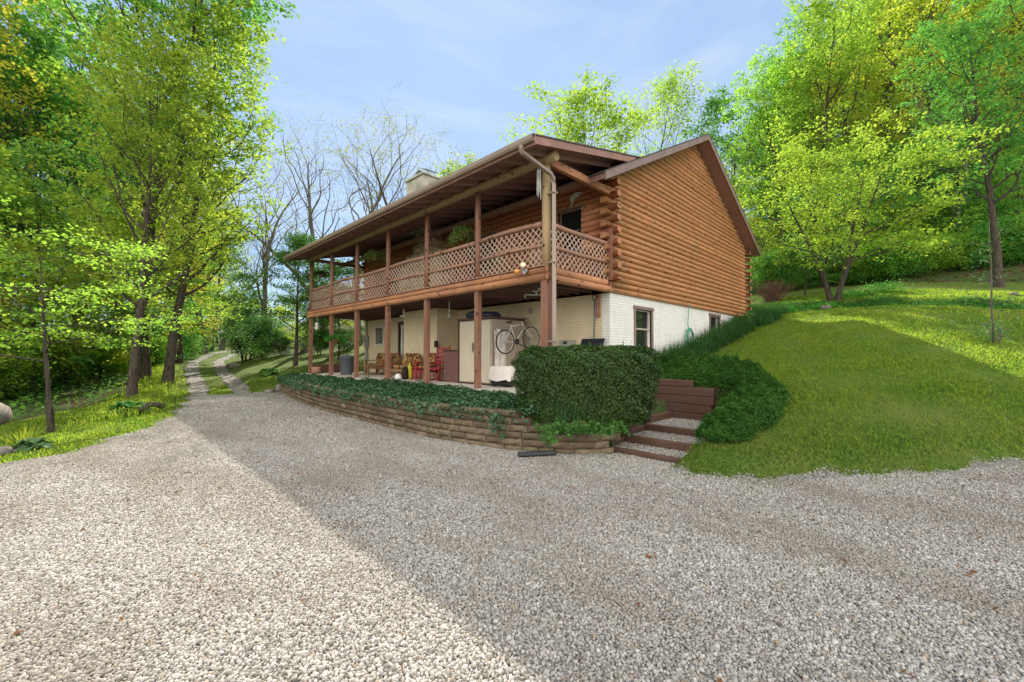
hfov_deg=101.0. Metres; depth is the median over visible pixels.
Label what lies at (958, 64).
forest tree
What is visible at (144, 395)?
wild undergrowth
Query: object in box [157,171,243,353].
bare tree
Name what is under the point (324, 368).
end timber border
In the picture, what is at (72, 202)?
forest tree
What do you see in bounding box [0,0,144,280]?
forest tree
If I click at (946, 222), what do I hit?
woodland shrub
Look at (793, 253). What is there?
shrub
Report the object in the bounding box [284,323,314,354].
bank shrub
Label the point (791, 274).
woodland shrub
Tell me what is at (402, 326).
door
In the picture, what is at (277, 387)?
border stone
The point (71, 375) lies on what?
woodland shrub
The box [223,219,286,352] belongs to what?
bare tree
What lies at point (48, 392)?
dogwood
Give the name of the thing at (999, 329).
sapling
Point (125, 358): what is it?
understory tree
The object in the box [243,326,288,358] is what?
rhododendron
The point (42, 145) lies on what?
forest tree
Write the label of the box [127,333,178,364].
woodland shrub
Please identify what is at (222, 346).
bare tree
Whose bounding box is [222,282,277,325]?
understory tree
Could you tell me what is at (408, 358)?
patio bench
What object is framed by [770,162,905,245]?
understory tree
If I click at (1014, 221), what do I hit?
woodland shrub
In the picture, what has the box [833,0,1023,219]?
forest tree
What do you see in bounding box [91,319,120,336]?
woodland shrub
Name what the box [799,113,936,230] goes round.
twin tree
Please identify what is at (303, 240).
maple
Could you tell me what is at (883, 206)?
understory tree
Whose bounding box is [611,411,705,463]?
garden steps
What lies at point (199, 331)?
woodland shrub
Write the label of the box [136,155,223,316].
forest tree
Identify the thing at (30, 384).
woodland shrub
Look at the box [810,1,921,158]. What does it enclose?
forest tree
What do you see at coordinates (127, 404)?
hosta
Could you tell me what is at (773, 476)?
gravel weeds
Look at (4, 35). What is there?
forest tree
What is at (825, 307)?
bank rock
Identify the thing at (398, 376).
white globe
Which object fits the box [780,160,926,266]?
understory tree
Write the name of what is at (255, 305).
distant tree
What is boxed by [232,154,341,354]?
bare tree
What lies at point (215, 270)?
forest tree
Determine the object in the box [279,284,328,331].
distant tree
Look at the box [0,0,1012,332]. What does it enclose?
sky
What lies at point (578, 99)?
tree
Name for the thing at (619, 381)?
boxwood hedge
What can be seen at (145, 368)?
forest tree
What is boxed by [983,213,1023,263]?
woodland shrub
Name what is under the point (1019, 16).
forest tree
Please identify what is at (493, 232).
porch window
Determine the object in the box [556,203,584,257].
porch window
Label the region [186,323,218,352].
woodland shrub
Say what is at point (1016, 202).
understory tree
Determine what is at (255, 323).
round shrub
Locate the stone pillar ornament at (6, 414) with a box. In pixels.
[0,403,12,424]
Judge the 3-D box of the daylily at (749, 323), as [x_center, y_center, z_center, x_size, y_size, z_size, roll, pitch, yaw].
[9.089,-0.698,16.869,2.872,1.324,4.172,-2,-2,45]
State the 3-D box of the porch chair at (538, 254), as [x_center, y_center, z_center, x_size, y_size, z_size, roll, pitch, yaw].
[0.816,-2.203,11.739,0.570,1.120,0.555,0,-2,9]
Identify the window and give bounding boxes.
[374,326,383,345]
[384,259,405,293]
[467,230,497,275]
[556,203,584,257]
[633,305,653,348]
[709,313,720,328]
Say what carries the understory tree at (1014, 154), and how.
on the ground at (248, 369)
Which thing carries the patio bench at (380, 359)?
on the patio
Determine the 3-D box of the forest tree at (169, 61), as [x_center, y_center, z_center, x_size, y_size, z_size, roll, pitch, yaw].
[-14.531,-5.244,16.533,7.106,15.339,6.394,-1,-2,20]
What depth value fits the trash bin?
18.72 m
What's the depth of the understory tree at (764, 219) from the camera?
48.32 m
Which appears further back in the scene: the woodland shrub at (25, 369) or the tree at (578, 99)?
the tree at (578, 99)
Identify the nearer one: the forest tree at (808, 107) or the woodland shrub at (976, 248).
the woodland shrub at (976, 248)
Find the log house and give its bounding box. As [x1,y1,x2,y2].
[283,133,760,388]
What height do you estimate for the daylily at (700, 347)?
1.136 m
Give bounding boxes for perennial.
[534,400,631,446]
[778,300,808,312]
[802,302,840,309]
[824,282,878,297]
[852,288,877,295]
[858,277,915,292]
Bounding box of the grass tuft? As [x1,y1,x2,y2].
[0,418,87,446]
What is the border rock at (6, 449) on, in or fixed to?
on the ground at (248, 369)
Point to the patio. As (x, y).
(375, 375)
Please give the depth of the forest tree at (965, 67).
34.29 m
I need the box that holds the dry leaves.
[0,402,1023,681]
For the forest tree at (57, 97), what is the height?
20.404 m
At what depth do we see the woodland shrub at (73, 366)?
18.87 m
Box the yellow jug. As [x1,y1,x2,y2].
[408,363,411,378]
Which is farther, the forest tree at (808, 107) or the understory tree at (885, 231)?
the forest tree at (808, 107)
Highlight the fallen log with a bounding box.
[140,402,164,411]
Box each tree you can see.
[0,0,100,233]
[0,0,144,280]
[0,0,169,329]
[0,10,115,327]
[0,136,175,392]
[0,140,161,365]
[0,168,214,387]
[0,208,194,329]
[0,231,133,393]
[0,285,54,323]
[1,248,121,329]
[4,0,299,381]
[4,215,106,326]
[7,58,101,217]
[15,225,201,372]
[16,73,163,314]
[18,249,161,380]
[24,1,258,398]
[43,127,139,321]
[71,0,301,385]
[87,86,214,274]
[97,216,229,341]
[104,242,237,337]
[109,270,235,343]
[122,139,325,327]
[127,100,245,362]
[128,275,218,336]
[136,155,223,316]
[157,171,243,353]
[166,169,239,320]
[188,304,225,333]
[189,282,248,346]
[196,199,258,350]
[197,235,233,305]
[205,293,244,338]
[206,233,238,343]
[218,199,304,349]
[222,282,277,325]
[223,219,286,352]
[226,296,274,337]
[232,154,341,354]
[258,110,363,352]
[258,303,303,336]
[269,286,304,337]
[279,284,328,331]
[298,78,448,346]
[323,113,429,223]
[337,97,442,210]
[340,285,363,325]
[365,123,483,211]
[431,148,480,177]
[496,63,663,152]
[600,59,714,156]
[682,84,816,229]
[717,40,821,241]
[723,164,741,196]
[724,147,756,212]
[732,132,777,237]
[734,175,777,238]
[734,175,797,248]
[736,107,1018,300]
[736,180,801,252]
[740,36,831,244]
[746,213,790,252]
[758,0,921,229]
[769,5,885,154]
[769,58,842,244]
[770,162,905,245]
[773,157,837,243]
[777,173,887,249]
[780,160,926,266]
[796,49,906,211]
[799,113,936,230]
[806,0,971,210]
[807,142,919,228]
[810,0,940,158]
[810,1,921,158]
[830,185,927,243]
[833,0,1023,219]
[833,105,1023,236]
[850,191,933,247]
[860,137,1023,234]
[866,150,952,223]
[869,1,982,174]
[880,33,1020,265]
[885,166,965,225]
[888,0,1023,287]
[901,162,1023,231]
[904,0,1023,213]
[907,0,1023,150]
[913,150,1023,223]
[924,155,1023,221]
[926,127,1023,224]
[939,0,1023,157]
[942,144,1023,222]
[953,141,1023,220]
[954,0,1023,213]
[960,159,1023,219]
[971,2,1021,119]
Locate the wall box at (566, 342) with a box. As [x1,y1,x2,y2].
[559,340,575,346]
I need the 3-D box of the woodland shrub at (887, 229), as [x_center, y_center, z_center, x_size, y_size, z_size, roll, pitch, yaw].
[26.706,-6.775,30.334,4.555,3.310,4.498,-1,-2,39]
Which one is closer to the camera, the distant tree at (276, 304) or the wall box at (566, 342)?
the wall box at (566, 342)
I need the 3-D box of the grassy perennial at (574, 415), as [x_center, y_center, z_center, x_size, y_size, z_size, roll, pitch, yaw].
[1.327,1.414,7.459,1.994,1.056,1.355,0,-2,-9]
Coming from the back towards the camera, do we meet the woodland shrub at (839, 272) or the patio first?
the woodland shrub at (839, 272)
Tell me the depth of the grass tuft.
7.99 m
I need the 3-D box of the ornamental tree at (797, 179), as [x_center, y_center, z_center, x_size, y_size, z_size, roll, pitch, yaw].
[15.401,-6.082,20.750,9.913,8.811,9.099,0,-2,11]
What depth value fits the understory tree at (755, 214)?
44.80 m
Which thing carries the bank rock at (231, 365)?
on the ground at (248, 369)
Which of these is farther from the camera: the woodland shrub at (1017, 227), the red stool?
the woodland shrub at (1017, 227)
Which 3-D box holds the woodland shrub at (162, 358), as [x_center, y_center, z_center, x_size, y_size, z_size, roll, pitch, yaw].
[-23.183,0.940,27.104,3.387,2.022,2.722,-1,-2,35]
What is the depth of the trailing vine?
6.89 m
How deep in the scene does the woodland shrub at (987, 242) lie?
25.07 m
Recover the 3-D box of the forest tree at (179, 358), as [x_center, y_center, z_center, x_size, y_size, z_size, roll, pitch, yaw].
[-23.094,-7.268,30.319,7.984,18.083,7.864,0,-2,-4]
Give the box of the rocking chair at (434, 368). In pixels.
[430,345,450,380]
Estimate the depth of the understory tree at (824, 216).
31.39 m
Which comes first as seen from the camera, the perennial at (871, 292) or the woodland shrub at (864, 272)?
the perennial at (871, 292)
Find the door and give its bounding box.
[401,325,403,358]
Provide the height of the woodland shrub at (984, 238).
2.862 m
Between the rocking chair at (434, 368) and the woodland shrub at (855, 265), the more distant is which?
the woodland shrub at (855, 265)
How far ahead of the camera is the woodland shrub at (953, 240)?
25.23 m
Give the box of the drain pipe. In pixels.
[518,450,555,457]
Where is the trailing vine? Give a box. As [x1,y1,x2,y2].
[532,415,632,446]
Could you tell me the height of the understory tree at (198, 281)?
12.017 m
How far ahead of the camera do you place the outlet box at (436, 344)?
15.62 m
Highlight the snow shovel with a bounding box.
[580,294,604,345]
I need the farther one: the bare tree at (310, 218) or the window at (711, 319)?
the bare tree at (310, 218)
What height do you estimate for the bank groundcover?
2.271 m
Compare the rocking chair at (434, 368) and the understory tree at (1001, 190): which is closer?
the rocking chair at (434, 368)
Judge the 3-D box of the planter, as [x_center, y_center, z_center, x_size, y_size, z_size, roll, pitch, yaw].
[-9.116,1.363,19.653,0.440,0.320,0.440,-2,-2,45]
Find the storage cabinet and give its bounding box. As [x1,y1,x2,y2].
[457,316,524,385]
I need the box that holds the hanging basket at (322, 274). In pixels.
[313,263,329,277]
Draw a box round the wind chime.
[536,166,540,199]
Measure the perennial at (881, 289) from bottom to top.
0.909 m
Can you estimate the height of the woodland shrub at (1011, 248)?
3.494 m
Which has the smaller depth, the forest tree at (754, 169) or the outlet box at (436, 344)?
the outlet box at (436, 344)
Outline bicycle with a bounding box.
[496,318,539,353]
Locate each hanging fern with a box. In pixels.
[359,242,391,266]
[446,200,474,252]
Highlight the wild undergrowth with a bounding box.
[40,363,192,427]
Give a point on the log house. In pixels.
(648, 248)
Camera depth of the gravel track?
21.64 m
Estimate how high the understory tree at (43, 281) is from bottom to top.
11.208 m
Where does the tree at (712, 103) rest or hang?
on the ground at (248, 369)
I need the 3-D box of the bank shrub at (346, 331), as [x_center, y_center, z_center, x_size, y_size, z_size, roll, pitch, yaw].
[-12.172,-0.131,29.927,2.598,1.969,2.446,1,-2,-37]
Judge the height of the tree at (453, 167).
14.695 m
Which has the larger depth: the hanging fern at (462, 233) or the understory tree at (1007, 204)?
the understory tree at (1007, 204)
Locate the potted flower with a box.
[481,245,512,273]
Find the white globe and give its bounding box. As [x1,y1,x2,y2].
[395,374,401,379]
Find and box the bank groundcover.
[747,293,1023,313]
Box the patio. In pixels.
[300,371,516,394]
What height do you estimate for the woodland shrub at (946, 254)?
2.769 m
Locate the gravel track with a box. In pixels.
[180,349,264,399]
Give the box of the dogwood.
[0,192,244,433]
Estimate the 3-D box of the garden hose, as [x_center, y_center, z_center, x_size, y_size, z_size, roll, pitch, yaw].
[6.348,-0.545,15.175,0.202,1.586,0.667,-2,-2,45]
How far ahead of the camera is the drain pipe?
6.84 m
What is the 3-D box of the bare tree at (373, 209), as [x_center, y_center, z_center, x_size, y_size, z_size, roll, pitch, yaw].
[-11.205,-10.446,35.645,10.418,22.427,9.149,-1,-2,18]
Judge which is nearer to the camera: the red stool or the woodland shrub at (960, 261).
the red stool
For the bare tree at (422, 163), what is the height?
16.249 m
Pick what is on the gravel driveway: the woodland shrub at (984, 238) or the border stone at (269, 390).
the border stone at (269, 390)
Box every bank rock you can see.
[226,363,240,368]
[819,305,832,308]
[1009,292,1018,295]
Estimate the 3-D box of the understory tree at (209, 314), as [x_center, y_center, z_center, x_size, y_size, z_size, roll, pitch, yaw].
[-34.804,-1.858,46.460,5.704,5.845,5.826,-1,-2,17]
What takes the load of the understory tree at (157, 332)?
on the ground at (248, 369)
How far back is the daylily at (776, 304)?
19.89 m
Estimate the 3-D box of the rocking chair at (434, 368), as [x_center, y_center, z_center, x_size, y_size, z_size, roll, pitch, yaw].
[-2.570,0.757,14.490,0.570,1.225,0.907,-1,-2,25]
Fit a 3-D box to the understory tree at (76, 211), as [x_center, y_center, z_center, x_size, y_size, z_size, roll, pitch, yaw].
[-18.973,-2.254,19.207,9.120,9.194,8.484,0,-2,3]
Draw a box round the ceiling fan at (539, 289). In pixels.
[524,288,540,297]
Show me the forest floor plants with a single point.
(22, 398)
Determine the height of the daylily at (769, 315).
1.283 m
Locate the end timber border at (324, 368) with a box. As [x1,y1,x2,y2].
[314,364,359,372]
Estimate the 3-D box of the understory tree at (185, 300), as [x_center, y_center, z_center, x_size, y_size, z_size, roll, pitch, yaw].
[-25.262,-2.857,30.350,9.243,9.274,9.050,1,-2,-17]
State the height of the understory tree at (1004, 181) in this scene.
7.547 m
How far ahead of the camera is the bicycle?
12.55 m
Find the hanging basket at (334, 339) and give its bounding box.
[323,318,346,343]
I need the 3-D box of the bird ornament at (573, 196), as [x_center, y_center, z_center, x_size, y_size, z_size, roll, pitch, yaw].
[1.877,-4.194,12.428,0.480,0.400,0.070,-2,-2,45]
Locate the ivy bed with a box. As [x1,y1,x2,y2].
[276,373,544,440]
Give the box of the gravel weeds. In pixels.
[288,397,1022,496]
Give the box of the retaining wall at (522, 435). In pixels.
[279,377,619,454]
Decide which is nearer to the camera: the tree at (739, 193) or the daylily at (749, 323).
the daylily at (749, 323)
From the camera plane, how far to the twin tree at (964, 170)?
26.22 m
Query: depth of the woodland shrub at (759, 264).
29.89 m
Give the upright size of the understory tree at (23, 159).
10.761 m
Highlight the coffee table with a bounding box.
[359,365,380,375]
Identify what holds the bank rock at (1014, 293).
on the ground at (248, 369)
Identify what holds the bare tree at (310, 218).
on the ground at (248, 369)
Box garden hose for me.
[685,304,694,344]
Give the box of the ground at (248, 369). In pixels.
[0,211,1023,478]
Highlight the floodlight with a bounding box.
[514,262,527,274]
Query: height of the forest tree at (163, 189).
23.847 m
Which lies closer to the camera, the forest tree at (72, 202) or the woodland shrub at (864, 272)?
the woodland shrub at (864, 272)
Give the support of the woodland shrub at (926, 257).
on the ground at (248, 369)
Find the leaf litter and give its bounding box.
[747,262,1023,294]
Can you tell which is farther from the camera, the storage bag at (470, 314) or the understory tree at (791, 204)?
the understory tree at (791, 204)
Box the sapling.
[933,219,1023,345]
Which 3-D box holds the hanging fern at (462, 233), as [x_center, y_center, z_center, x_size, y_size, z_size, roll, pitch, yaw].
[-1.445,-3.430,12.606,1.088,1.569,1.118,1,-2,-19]
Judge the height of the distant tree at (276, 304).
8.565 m
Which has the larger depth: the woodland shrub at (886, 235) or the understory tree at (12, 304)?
the woodland shrub at (886, 235)
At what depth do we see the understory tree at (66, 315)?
26.18 m
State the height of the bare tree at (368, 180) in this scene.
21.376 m
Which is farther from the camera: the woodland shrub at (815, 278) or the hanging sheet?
the woodland shrub at (815, 278)
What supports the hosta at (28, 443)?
on the ground at (248, 369)
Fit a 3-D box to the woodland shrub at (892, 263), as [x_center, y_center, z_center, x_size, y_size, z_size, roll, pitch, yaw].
[23.030,-5.084,25.827,4.481,3.256,4.425,-1,-2,19]
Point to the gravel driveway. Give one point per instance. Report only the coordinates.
(796, 477)
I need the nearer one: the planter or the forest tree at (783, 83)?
the planter
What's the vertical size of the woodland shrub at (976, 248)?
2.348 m
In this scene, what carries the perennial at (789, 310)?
on the ground at (248, 369)
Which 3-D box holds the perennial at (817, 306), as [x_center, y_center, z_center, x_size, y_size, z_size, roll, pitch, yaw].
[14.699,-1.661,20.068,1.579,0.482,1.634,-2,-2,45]
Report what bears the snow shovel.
attached to the log house
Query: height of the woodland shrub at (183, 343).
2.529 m
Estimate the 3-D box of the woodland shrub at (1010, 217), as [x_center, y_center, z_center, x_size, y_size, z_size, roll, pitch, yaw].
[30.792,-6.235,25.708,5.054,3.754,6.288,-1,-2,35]
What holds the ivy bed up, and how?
on the retaining wall at (522, 435)
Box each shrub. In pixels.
[0,320,55,399]
[0,339,58,399]
[0,346,39,394]
[1,347,43,397]
[4,323,77,388]
[4,336,82,390]
[5,322,97,389]
[21,325,107,388]
[41,363,94,385]
[82,352,108,372]
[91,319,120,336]
[91,325,165,369]
[92,342,157,375]
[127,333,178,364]
[150,346,181,364]
[156,329,216,359]
[162,333,195,360]
[182,320,214,349]
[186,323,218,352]
[207,307,288,360]
[270,331,300,354]
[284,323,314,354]
[298,329,328,354]
[335,326,359,350]
[746,243,819,293]
[746,247,816,290]
[753,276,794,301]
[769,242,844,294]
[773,264,816,289]
[794,253,859,285]
[826,258,856,283]
[831,248,888,283]
[835,252,902,284]
[844,227,936,281]
[844,230,885,250]
[846,227,913,250]
[857,222,919,239]
[861,236,940,281]
[873,241,936,277]
[893,211,999,246]
[896,230,970,273]
[904,249,934,275]
[920,228,987,272]
[926,230,991,271]
[938,233,990,270]
[940,217,1023,266]
[940,232,1003,267]
[947,224,1021,265]
[955,213,1023,266]
[956,222,1022,267]
[976,208,1023,261]
[977,230,1023,264]
[981,213,1023,261]
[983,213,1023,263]
[986,208,1023,263]
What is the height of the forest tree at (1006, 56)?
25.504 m
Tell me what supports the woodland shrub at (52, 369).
on the ground at (248, 369)
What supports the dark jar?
on the patio
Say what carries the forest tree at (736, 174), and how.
on the ground at (248, 369)
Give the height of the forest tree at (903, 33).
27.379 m
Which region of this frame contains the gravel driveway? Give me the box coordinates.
[0,391,1023,681]
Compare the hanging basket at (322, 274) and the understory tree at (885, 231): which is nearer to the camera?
the hanging basket at (322, 274)
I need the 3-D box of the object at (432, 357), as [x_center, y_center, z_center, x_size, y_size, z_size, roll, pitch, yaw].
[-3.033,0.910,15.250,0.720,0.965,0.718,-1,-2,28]
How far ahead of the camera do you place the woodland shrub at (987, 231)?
24.83 m
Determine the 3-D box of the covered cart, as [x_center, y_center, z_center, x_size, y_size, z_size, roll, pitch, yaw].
[-0.185,1.006,12.087,0.884,0.585,0.815,-1,-2,36]
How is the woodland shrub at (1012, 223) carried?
on the ground at (248, 369)
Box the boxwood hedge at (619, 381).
[510,339,664,427]
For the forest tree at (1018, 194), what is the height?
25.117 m
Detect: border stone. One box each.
[264,389,274,392]
[275,384,280,391]
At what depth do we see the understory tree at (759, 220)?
43.59 m
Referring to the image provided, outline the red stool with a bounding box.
[411,367,422,379]
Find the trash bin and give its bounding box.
[339,354,353,374]
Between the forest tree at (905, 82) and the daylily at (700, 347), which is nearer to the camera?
the daylily at (700, 347)
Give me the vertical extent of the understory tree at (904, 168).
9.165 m
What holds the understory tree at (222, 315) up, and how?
on the ground at (248, 369)
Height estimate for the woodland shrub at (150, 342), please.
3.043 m
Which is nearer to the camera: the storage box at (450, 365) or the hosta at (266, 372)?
the storage box at (450, 365)
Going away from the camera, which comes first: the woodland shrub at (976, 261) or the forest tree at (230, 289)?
the woodland shrub at (976, 261)
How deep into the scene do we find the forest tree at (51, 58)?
23.77 m
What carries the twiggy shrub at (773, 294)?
on the ground at (248, 369)
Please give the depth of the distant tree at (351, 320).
49.84 m
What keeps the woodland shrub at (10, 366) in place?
on the ground at (248, 369)
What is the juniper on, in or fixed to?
on the ground at (248, 369)
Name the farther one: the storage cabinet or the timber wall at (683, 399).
the storage cabinet
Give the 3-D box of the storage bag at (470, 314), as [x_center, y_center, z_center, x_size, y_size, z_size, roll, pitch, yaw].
[-1.151,-0.843,13.611,0.540,0.278,0.655,-2,-2,45]
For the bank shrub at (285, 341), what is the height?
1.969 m
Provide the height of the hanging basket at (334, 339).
1.050 m
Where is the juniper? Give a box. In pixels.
[651,351,790,444]
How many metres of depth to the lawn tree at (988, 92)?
20.63 m
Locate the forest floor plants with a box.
[0,365,128,420]
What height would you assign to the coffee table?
0.440 m
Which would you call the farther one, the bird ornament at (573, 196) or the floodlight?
the bird ornament at (573, 196)
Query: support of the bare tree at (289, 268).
on the ground at (248, 369)
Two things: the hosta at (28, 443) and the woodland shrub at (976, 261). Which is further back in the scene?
the woodland shrub at (976, 261)
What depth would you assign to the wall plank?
11.90 m
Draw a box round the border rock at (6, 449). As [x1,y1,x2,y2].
[0,446,13,455]
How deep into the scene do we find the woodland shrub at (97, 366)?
22.93 m
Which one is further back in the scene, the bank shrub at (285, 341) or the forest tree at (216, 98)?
the bank shrub at (285, 341)
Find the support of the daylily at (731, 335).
on the ground at (248, 369)
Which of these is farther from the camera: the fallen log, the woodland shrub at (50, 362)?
the woodland shrub at (50, 362)
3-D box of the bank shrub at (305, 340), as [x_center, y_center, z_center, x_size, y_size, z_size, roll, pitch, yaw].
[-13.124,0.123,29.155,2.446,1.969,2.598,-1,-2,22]
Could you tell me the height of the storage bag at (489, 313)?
0.226 m
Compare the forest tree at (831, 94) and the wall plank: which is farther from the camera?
the forest tree at (831, 94)
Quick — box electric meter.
[363,321,368,359]
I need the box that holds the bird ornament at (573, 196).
[569,192,581,206]
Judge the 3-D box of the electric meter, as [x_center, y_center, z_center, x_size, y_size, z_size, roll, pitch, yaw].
[-7.506,0.272,21.654,0.340,2.620,0.220,-2,-2,45]
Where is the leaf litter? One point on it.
(926, 278)
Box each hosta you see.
[11,437,57,452]
[105,400,152,415]
[258,368,279,375]
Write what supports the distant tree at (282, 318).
on the ground at (248, 369)
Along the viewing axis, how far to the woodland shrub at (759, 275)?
29.66 m
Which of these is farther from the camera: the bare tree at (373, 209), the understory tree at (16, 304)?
the bare tree at (373, 209)
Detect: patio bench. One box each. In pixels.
[364,353,401,374]
[390,353,421,377]
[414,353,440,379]
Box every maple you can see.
[200,230,364,365]
[286,281,364,358]
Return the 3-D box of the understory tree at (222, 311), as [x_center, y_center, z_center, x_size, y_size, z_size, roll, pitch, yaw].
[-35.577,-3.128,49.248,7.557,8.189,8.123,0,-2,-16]
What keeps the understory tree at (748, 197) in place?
on the ground at (248, 369)
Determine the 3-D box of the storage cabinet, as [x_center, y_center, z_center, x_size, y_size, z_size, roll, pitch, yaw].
[-0.672,0.317,13.469,1.610,2.045,1.516,-2,-2,45]
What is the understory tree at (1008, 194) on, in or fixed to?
on the ground at (248, 369)
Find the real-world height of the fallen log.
0.287 m
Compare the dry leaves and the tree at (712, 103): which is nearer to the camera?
the dry leaves
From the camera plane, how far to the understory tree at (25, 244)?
15.06 m
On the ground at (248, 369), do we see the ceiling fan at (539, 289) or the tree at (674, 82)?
the tree at (674, 82)
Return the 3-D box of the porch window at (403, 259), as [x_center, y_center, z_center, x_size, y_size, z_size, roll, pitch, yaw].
[-5.389,-2.559,19.824,2.140,2.310,0.220,-2,-2,45]
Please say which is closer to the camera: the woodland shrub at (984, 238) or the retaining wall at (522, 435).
the retaining wall at (522, 435)
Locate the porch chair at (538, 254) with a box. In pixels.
[530,239,551,266]
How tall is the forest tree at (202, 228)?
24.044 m
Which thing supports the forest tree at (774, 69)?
on the ground at (248, 369)
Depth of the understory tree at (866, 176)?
32.40 m
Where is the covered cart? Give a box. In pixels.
[488,366,518,386]
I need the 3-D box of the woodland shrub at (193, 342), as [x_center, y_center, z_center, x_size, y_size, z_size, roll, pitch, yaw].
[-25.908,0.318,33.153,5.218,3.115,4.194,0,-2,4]
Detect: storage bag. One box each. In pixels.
[465,311,473,317]
[482,311,500,316]
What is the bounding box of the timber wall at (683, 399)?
[652,379,715,420]
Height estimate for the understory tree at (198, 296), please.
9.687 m
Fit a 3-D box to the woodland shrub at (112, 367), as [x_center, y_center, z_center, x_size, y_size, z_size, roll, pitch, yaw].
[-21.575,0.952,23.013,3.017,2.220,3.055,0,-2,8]
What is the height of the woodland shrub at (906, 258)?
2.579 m
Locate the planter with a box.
[311,367,320,373]
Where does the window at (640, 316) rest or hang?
in the log house
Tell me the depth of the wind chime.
9.65 m
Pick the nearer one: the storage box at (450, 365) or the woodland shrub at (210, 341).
the storage box at (450, 365)
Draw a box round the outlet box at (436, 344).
[434,341,437,376]
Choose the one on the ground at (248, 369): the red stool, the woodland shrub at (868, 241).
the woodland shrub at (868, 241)
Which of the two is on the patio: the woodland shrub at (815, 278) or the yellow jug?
the yellow jug
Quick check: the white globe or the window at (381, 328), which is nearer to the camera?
the white globe
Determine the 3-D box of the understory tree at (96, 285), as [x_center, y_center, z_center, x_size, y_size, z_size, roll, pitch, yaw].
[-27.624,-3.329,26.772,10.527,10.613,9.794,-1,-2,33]
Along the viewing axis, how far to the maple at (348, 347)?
24.52 m
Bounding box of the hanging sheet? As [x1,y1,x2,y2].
[494,329,505,365]
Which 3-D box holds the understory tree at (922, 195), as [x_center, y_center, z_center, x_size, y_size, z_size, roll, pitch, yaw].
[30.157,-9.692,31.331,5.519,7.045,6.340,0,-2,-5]
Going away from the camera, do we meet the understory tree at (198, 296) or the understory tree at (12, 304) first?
the understory tree at (12, 304)
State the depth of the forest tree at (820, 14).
33.25 m
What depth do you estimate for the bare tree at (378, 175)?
32.85 m
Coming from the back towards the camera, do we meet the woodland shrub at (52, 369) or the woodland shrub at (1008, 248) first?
the woodland shrub at (1008, 248)
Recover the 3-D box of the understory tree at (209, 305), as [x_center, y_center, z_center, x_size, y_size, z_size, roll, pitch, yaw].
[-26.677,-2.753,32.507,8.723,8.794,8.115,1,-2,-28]
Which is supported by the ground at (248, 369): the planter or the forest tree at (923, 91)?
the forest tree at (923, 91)
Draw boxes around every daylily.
[649,333,725,363]
[678,322,755,346]
[710,311,772,335]
[741,305,790,326]
[749,298,797,313]
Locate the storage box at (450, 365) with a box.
[443,350,459,382]
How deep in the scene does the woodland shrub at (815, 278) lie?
28.22 m
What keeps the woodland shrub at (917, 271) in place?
on the ground at (248, 369)
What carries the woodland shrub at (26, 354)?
on the ground at (248, 369)
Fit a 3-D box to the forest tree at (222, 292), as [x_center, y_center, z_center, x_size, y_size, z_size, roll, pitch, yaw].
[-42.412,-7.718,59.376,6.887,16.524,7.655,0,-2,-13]
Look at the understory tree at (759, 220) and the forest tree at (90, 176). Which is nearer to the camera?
the forest tree at (90, 176)
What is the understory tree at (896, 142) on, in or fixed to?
on the ground at (248, 369)
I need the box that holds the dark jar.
[402,366,408,378]
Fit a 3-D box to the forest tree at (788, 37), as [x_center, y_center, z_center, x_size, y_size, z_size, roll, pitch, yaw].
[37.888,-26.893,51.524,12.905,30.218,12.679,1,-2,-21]
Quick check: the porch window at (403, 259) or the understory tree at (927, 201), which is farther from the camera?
the understory tree at (927, 201)
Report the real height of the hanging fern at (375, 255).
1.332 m
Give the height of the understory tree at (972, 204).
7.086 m
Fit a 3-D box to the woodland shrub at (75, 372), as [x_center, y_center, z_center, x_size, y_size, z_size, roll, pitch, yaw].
[-21.202,0.842,18.605,4.707,3.496,5.857,-1,-2,37]
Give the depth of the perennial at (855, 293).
20.25 m

